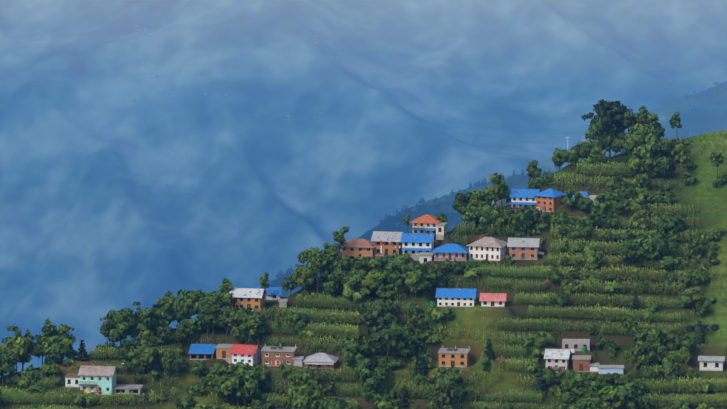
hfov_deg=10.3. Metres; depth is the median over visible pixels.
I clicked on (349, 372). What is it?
maize field plants
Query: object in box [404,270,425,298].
round tree
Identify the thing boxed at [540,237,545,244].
bush
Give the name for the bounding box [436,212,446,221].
round tree
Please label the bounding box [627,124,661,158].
round tree
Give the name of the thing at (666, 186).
bush
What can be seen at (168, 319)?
round tree
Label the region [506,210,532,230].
round tree
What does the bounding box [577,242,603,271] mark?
round tree
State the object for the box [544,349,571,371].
house
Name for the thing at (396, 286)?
round tree
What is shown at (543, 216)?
round tree
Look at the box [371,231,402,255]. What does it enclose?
house
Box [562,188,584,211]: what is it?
round tree
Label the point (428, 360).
bush
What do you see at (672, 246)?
round tree
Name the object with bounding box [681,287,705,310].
round tree
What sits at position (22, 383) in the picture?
bush
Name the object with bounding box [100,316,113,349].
bare tree
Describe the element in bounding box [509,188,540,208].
house
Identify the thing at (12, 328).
bare tree
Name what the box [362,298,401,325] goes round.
round tree
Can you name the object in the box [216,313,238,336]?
round tree
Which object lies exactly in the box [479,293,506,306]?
house
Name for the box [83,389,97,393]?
laundry
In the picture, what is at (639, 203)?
round tree
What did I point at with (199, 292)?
tall tree
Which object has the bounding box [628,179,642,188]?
bush
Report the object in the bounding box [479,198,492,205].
round tree
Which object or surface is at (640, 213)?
round tree
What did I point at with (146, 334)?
round tree
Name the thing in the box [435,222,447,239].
house
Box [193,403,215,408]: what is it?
round tree
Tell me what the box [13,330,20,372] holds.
tall tree
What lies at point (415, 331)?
round tree
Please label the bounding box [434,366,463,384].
round tree
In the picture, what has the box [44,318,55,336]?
tall tree
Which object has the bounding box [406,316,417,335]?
tall tree
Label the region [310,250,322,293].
tall tree
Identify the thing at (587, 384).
round tree
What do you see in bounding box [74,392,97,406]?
bush
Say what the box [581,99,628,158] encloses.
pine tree
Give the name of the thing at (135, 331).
round tree
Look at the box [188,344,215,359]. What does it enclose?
house
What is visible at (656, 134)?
round tree
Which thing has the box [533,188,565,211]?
house
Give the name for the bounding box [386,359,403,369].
bush
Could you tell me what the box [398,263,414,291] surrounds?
round tree
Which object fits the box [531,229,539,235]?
bush
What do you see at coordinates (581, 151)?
round tree
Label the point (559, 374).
tall tree
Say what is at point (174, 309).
round tree
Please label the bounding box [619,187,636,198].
round tree
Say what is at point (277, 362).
laundry
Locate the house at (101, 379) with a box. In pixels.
[78,365,117,395]
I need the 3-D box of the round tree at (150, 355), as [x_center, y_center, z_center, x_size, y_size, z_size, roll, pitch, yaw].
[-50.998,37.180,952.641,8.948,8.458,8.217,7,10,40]
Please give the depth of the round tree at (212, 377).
941.38 m
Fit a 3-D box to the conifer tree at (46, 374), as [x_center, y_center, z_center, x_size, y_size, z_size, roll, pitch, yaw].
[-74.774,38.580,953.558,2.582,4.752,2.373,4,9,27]
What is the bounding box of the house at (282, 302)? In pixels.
[278,299,287,306]
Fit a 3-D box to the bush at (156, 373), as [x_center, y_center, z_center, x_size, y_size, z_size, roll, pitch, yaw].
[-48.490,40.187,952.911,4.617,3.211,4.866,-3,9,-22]
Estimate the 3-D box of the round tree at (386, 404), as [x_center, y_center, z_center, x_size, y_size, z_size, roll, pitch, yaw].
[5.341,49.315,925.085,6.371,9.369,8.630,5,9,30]
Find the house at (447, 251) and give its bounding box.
[432,244,468,260]
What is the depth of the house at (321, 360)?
948.96 m
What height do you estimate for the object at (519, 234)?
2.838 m
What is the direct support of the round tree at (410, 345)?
on the hill terrain at (711, 213)
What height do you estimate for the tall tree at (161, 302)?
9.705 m
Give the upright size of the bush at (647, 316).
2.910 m
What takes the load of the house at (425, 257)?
on the hill terrain at (711, 213)
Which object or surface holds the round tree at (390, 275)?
on the hill terrain at (711, 213)
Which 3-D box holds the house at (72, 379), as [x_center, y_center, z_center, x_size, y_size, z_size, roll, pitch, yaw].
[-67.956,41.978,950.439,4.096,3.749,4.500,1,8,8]
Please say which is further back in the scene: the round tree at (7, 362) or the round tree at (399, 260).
the round tree at (399, 260)
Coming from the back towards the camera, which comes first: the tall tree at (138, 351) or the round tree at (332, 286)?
the round tree at (332, 286)
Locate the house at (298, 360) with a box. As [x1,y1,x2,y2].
[293,356,303,366]
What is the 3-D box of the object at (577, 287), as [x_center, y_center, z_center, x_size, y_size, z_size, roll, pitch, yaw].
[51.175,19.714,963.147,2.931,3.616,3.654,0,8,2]
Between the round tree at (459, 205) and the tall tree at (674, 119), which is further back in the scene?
the tall tree at (674, 119)
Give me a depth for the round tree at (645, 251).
966.65 m
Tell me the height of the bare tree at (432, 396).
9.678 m
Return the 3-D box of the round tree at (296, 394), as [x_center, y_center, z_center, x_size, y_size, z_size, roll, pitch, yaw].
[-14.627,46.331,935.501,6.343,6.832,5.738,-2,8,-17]
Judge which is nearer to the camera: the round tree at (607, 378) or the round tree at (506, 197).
the round tree at (607, 378)
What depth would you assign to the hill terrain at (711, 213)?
958.29 m
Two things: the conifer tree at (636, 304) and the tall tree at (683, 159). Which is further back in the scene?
the tall tree at (683, 159)
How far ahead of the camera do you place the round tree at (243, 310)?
963.89 m
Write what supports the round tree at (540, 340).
on the hill terrain at (711, 213)
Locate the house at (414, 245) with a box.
[401,233,435,260]
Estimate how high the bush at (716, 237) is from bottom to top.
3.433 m
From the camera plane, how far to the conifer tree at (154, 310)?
966.48 m
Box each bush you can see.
[10,373,22,382]
[19,377,30,388]
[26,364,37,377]
[27,384,48,393]
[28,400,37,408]
[39,362,51,374]
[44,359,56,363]
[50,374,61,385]
[62,358,74,366]
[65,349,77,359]
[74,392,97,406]
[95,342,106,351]
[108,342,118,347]
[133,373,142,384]
[150,369,164,379]
[154,395,166,401]
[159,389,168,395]
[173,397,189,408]
[176,347,183,353]
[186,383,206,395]
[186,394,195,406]
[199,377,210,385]
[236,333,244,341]
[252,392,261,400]
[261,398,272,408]
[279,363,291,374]
[285,384,300,394]
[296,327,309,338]
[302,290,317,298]
[305,330,317,339]
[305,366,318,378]
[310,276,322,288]
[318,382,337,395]
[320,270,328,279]
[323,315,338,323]
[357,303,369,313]
[364,348,377,356]
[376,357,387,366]
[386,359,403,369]
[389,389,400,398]
[407,348,417,356]
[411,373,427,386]
[414,354,432,364]
[420,324,435,331]
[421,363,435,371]
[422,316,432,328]
[425,336,436,343]
[427,307,436,312]
[428,310,443,322]
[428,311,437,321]
[430,373,443,379]
[431,334,442,342]
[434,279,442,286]
[435,324,444,331]
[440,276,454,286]
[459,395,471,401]
[462,266,479,278]
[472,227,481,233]
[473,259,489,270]
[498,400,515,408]
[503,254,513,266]
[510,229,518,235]
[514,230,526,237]
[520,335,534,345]
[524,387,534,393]
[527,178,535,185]
[527,362,539,373]
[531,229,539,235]
[531,348,544,357]
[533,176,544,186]
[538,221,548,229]
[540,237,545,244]
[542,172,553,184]
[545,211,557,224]
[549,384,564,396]
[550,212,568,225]
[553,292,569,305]
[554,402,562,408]
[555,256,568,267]
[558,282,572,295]
[560,241,581,253]
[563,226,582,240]
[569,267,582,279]
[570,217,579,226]
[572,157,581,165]
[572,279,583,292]
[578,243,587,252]
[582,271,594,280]
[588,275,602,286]
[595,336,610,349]
[596,231,606,241]
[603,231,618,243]
[604,281,624,294]
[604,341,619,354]
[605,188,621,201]
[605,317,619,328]
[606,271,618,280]
[607,178,621,188]
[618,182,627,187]
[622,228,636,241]
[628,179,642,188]
[633,222,647,229]
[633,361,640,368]
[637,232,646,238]
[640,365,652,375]
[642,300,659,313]
[642,311,653,320]
[645,209,658,216]
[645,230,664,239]
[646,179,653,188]
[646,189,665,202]
[654,368,663,377]
[657,255,683,269]
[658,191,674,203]
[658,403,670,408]
[659,181,670,190]
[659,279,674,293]
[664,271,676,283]
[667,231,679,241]
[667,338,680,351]
[673,152,689,160]
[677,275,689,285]
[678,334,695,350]
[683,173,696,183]
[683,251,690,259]
[684,368,698,377]
[686,161,697,170]
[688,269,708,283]
[690,233,700,239]
[694,275,709,283]
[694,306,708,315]
[697,381,711,392]
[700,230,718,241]
[703,250,716,257]
[706,229,719,240]
[708,241,719,248]
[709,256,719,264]
[709,297,717,303]
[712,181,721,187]
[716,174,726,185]
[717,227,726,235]
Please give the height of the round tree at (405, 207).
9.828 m
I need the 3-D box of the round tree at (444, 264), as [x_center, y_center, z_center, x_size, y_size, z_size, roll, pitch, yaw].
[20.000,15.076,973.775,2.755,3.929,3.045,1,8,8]
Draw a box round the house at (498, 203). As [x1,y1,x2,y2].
[492,199,505,205]
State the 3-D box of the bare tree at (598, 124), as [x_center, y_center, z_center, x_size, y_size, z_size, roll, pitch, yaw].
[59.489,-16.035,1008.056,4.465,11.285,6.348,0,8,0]
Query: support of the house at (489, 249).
on the hill terrain at (711, 213)
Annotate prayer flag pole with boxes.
[380,239,381,257]
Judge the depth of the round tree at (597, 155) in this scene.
1002.98 m
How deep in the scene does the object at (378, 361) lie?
946.39 m
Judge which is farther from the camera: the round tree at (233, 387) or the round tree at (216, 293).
the round tree at (216, 293)
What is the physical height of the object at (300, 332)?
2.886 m
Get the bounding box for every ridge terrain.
[269,171,555,297]
[519,81,726,174]
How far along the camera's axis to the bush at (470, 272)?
970.36 m
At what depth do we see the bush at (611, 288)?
960.01 m
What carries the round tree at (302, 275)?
on the hill terrain at (711, 213)
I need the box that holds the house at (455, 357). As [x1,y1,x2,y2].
[438,345,470,366]
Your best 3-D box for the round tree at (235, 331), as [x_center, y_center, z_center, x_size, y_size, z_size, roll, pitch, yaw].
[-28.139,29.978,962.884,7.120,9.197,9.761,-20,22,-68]
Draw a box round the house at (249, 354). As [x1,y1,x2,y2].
[229,344,260,367]
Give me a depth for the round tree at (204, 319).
962.48 m
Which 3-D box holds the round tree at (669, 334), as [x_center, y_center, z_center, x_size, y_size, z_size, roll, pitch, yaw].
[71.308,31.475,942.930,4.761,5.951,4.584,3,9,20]
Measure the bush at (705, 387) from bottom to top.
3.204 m
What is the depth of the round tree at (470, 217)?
991.04 m
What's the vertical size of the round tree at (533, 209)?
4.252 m
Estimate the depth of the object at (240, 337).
962.05 m
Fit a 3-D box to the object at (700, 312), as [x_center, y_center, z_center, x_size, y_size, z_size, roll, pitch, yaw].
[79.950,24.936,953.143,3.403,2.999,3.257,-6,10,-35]
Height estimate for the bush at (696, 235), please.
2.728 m
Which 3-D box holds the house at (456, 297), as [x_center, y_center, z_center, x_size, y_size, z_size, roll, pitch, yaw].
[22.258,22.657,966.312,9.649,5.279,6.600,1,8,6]
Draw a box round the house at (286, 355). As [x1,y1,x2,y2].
[261,344,297,365]
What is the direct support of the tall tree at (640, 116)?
on the hill terrain at (711, 213)
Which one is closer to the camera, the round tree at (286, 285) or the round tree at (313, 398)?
the round tree at (313, 398)
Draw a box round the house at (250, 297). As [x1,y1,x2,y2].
[229,288,266,310]
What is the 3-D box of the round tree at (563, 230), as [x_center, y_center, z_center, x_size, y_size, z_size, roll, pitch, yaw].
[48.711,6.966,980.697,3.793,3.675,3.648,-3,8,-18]
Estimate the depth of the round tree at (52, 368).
951.46 m
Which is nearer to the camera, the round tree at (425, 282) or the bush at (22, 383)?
the bush at (22, 383)
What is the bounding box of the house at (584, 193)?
[565,191,587,200]
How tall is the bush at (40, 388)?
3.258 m
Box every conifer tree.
[42,358,50,376]
[76,340,88,360]
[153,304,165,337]
[241,308,260,341]
[370,352,376,368]
[399,386,408,406]
[414,347,427,376]
[482,339,495,359]
[534,370,546,394]
[631,291,640,311]
[694,321,705,343]
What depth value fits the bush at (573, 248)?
974.58 m
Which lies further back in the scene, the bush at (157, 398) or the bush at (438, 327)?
the bush at (438, 327)
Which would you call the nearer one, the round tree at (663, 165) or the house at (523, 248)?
the house at (523, 248)
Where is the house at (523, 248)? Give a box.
[507,238,544,259]
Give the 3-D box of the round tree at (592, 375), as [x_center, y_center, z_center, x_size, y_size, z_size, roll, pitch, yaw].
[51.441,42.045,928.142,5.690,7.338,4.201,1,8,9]
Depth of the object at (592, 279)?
964.30 m
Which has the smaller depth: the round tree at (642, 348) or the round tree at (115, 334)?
the round tree at (642, 348)
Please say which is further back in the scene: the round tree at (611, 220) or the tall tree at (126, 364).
the round tree at (611, 220)
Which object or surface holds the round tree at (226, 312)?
on the hill terrain at (711, 213)
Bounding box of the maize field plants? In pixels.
[0,129,726,408]
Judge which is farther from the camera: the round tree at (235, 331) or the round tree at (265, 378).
the round tree at (235, 331)
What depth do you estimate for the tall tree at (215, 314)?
962.71 m
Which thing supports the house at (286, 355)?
on the hill terrain at (711, 213)
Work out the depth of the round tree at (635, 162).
996.48 m
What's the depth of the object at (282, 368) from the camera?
947.39 m
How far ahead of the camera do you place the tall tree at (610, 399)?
912.87 m
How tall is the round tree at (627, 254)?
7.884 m
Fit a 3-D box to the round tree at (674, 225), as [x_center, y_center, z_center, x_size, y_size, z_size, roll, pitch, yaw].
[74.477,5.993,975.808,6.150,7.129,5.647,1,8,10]
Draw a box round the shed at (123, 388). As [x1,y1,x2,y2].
[113,384,142,393]
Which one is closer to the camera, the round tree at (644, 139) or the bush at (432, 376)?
the bush at (432, 376)
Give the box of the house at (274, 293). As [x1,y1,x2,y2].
[257,287,282,299]
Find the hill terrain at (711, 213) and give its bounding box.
[0,130,726,408]
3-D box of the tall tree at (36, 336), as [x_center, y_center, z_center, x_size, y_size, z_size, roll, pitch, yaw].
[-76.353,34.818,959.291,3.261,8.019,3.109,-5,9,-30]
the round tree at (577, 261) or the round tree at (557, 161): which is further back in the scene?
the round tree at (557, 161)
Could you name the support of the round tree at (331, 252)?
on the hill terrain at (711, 213)
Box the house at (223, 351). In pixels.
[215,344,233,363]
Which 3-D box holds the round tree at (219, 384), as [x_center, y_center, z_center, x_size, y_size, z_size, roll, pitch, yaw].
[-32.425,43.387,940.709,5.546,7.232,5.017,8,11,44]
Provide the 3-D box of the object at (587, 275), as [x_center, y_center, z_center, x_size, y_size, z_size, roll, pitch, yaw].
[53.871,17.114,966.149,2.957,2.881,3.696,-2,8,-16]
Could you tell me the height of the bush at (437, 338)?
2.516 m
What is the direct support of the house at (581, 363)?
on the hill terrain at (711, 213)
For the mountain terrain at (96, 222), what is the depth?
12688.06 m
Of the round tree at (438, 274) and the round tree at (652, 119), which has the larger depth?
the round tree at (652, 119)
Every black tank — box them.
[687,325,692,331]
[711,324,717,329]
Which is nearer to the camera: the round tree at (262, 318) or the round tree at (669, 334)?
the round tree at (669, 334)
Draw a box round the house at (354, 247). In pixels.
[340,238,374,259]
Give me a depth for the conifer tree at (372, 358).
945.15 m
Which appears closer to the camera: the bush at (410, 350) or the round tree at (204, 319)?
the bush at (410, 350)
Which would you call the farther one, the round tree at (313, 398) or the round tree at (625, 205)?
the round tree at (625, 205)
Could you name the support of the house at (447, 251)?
on the hill terrain at (711, 213)
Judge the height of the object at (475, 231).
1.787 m
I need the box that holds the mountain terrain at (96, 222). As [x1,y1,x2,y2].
[0,0,726,376]
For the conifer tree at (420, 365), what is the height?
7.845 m
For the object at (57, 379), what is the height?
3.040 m
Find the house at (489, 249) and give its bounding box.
[467,237,507,260]
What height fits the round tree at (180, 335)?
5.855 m
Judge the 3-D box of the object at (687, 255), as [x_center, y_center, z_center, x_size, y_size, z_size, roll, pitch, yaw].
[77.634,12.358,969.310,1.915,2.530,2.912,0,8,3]
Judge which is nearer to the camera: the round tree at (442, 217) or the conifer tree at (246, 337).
the conifer tree at (246, 337)
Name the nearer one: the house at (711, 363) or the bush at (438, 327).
the house at (711, 363)
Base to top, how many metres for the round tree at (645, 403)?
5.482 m
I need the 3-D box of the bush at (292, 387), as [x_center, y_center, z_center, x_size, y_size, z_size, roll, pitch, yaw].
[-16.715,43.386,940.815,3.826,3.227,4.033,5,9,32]
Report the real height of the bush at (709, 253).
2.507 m
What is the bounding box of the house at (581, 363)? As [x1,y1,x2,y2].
[572,355,590,371]
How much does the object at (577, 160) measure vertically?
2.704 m
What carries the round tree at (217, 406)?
on the hill terrain at (711, 213)
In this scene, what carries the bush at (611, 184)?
on the hill terrain at (711, 213)
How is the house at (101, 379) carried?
on the hill terrain at (711, 213)
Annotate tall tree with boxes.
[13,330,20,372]
[34,334,42,364]
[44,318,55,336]
[122,360,128,375]
[135,341,148,385]
[144,335,158,381]
[148,362,156,380]
[157,298,169,332]
[160,349,174,401]
[161,348,175,368]
[162,291,174,325]
[195,289,203,299]
[208,305,220,340]
[219,279,232,291]
[259,272,268,303]
[275,313,282,338]
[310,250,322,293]
[332,226,348,250]
[362,387,375,408]
[379,358,387,370]
[403,214,410,232]
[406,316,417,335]
[411,304,424,329]
[481,355,491,395]
[555,366,564,386]
[575,388,591,401]
[588,401,598,408]
[599,388,624,408]
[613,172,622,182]
[622,109,636,133]
[623,312,637,353]
[623,350,629,373]
[626,297,633,311]
[633,105,647,124]
[669,112,681,137]
[678,151,688,182]
[694,275,700,285]
[710,150,723,176]
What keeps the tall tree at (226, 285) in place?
on the hill terrain at (711, 213)
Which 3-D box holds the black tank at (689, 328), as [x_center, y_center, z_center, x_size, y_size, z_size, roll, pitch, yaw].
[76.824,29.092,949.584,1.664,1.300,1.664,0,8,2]
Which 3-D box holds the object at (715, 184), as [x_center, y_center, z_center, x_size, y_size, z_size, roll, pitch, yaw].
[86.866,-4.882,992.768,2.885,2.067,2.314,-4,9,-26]
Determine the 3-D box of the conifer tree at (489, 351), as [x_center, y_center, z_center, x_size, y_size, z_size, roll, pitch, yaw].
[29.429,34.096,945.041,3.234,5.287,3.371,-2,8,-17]
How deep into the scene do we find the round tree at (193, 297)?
968.12 m
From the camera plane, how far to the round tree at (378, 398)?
930.66 m
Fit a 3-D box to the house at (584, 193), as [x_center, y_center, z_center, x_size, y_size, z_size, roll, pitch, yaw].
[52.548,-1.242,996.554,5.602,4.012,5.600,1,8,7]
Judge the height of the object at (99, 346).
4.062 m
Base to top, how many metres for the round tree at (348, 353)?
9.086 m
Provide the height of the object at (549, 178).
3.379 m
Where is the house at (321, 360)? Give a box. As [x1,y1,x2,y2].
[303,353,338,369]
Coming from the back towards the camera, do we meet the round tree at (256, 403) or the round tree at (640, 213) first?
the round tree at (640, 213)
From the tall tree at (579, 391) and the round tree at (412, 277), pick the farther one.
the round tree at (412, 277)
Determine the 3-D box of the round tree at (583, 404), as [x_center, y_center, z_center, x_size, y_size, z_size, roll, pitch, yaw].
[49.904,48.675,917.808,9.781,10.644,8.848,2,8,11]
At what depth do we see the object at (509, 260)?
973.61 m
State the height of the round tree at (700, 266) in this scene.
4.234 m
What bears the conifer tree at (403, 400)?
on the hill terrain at (711, 213)
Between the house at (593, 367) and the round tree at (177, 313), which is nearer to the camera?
the house at (593, 367)
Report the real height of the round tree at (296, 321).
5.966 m
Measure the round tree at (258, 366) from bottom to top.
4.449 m
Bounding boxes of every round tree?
[0,344,20,376]
[0,350,18,385]
[0,390,2,402]
[1,334,43,368]
[20,370,39,382]
[35,323,75,362]
[42,333,68,364]
[46,362,59,375]
[99,321,125,346]
[106,308,136,346]
[119,339,140,367]
[127,345,163,378]
[130,360,145,373]
[131,319,139,337]
[133,308,159,334]
[137,329,152,344]
[151,304,166,318]
[155,307,174,327]
[156,326,173,344]
[171,300,189,323]
[171,307,188,322]
[174,290,191,316]
[175,324,190,345]
[176,289,198,318]
[176,358,188,370]
[182,318,199,338]
[190,360,205,378]
[191,295,216,310]
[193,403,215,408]
[195,304,219,337]
[201,290,224,307]
[205,363,228,387]
[206,366,228,381]
[207,404,222,408]
[214,374,225,403]
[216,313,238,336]
[217,306,235,331]
[218,362,260,407]
[219,292,237,306]
[224,369,259,407]
[229,311,262,343]
[236,308,248,326]
[241,312,268,341]
[247,367,271,387]
[250,398,262,408]
[254,365,267,370]
[281,275,297,295]
[285,313,307,330]
[286,390,304,408]
[288,370,301,385]
[291,265,315,289]
[291,382,323,408]
[293,370,322,385]
[297,246,320,276]
[318,398,347,408]
[320,242,342,262]
[321,257,333,272]
[323,273,341,297]
[331,256,353,297]
[340,337,371,367]
[342,276,371,306]
[347,256,384,296]
[347,269,368,292]
[355,358,374,375]
[355,367,388,390]
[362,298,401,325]
[367,321,407,359]
[369,299,391,310]
[372,257,387,268]
[372,393,389,407]
[376,284,394,299]
[378,399,398,408]
[381,255,413,293]
[386,278,404,294]
[390,252,412,262]
[391,254,409,277]
[396,326,415,361]
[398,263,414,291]
[401,204,408,210]
[403,279,417,296]
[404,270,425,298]
[407,327,417,335]
[412,333,424,353]
[413,264,437,293]
[417,329,430,339]
[418,273,431,296]
[423,264,441,289]
[428,373,466,408]
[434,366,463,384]
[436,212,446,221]
[441,259,450,273]
[441,306,453,322]
[446,261,464,274]
[452,192,472,224]
[459,208,476,226]
[465,190,486,221]
[474,205,489,232]
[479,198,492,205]
[482,173,506,204]
[484,206,495,232]
[488,209,508,230]
[496,206,513,217]
[502,189,510,202]
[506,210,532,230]
[519,206,531,213]
[526,160,541,180]
[527,205,537,211]
[531,210,548,223]
[534,330,546,346]
[534,368,544,379]
[542,367,555,388]
[546,267,563,286]
[552,147,567,171]
[558,225,568,235]
[559,149,577,168]
[560,369,580,391]
[561,374,601,403]
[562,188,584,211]
[563,396,599,408]
[570,145,586,158]
[575,198,592,213]
[575,252,586,266]
[576,141,589,157]
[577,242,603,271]
[578,219,593,240]
[581,371,595,378]
[583,142,597,158]
[585,116,615,150]
[585,136,602,150]
[585,323,596,336]
[587,147,608,166]
[587,207,606,228]
[593,193,611,209]
[597,384,629,401]
[600,372,619,385]
[605,137,622,158]
[606,213,619,229]
[609,200,617,212]
[613,383,642,408]
[614,375,640,388]
[615,132,632,147]
[616,198,633,212]
[618,381,641,404]
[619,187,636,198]
[619,240,638,271]
[622,142,636,157]
[625,128,659,145]
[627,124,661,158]
[628,146,652,173]
[628,398,651,408]
[629,195,648,212]
[631,341,667,366]
[632,123,662,144]
[632,209,645,229]
[632,237,665,266]
[632,378,645,390]
[633,187,649,198]
[634,173,650,186]
[634,327,664,351]
[635,112,660,127]
[639,280,650,293]
[652,156,675,180]
[652,234,667,249]
[654,126,664,137]
[654,211,671,229]
[657,354,681,380]
[659,214,683,232]
[660,138,684,157]
[661,327,678,349]
[666,241,679,256]
[671,399,690,408]
[678,341,686,351]
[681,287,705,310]
[687,237,709,257]
[694,301,710,316]
[696,403,714,408]
[697,261,707,271]
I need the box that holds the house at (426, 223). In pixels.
[410,214,440,233]
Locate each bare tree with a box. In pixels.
[6,326,34,370]
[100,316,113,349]
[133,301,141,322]
[426,388,438,408]
[429,384,455,408]
[547,367,558,396]
[557,381,573,403]
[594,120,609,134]
[687,239,701,270]
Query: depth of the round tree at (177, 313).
969.18 m
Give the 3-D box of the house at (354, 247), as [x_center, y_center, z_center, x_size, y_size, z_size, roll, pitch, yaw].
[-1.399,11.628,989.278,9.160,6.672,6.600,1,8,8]
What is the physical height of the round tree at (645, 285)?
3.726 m
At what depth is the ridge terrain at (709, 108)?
6468.30 m
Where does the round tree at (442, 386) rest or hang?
on the hill terrain at (711, 213)
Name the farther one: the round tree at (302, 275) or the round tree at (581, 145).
the round tree at (581, 145)
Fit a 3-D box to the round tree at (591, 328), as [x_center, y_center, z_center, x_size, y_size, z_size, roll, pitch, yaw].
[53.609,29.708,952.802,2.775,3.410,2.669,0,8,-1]
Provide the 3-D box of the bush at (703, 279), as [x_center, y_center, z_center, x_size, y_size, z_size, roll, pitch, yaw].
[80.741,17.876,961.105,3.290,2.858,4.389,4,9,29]
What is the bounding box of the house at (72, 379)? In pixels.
[64,373,79,387]
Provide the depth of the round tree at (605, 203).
986.87 m
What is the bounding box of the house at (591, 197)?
[587,195,601,204]
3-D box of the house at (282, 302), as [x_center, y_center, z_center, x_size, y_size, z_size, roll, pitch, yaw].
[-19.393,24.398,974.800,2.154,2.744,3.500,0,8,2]
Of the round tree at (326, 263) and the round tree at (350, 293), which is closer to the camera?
the round tree at (350, 293)
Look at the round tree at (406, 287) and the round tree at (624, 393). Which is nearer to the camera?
the round tree at (624, 393)
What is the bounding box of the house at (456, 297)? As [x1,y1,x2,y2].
[435,288,477,306]
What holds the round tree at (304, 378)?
on the hill terrain at (711, 213)
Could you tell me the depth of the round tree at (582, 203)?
987.45 m
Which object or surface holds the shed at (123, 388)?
on the hill terrain at (711, 213)
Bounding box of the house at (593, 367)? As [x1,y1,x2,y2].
[589,363,598,371]
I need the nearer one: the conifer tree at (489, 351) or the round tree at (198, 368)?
the conifer tree at (489, 351)
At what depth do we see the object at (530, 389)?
934.66 m
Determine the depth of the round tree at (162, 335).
962.73 m
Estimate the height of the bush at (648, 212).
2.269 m
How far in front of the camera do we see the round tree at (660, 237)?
969.60 m
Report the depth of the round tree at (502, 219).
986.47 m
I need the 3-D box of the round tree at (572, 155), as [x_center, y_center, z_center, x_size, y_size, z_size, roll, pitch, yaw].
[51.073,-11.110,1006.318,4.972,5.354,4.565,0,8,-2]
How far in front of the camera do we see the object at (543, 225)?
985.50 m
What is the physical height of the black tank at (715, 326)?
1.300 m
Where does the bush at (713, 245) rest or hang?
on the hill terrain at (711, 213)
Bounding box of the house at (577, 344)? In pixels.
[562,339,589,350]
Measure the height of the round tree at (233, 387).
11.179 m
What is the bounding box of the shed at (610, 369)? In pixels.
[598,365,623,373]
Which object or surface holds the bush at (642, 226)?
on the hill terrain at (711, 213)
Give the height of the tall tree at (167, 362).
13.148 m
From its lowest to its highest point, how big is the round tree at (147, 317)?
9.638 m
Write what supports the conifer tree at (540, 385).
on the hill terrain at (711, 213)
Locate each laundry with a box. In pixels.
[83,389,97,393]
[270,360,283,367]
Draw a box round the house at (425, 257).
[418,252,433,263]
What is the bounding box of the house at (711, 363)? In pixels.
[698,356,724,370]
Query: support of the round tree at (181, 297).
on the hill terrain at (711, 213)
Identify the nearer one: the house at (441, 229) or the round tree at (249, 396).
the round tree at (249, 396)

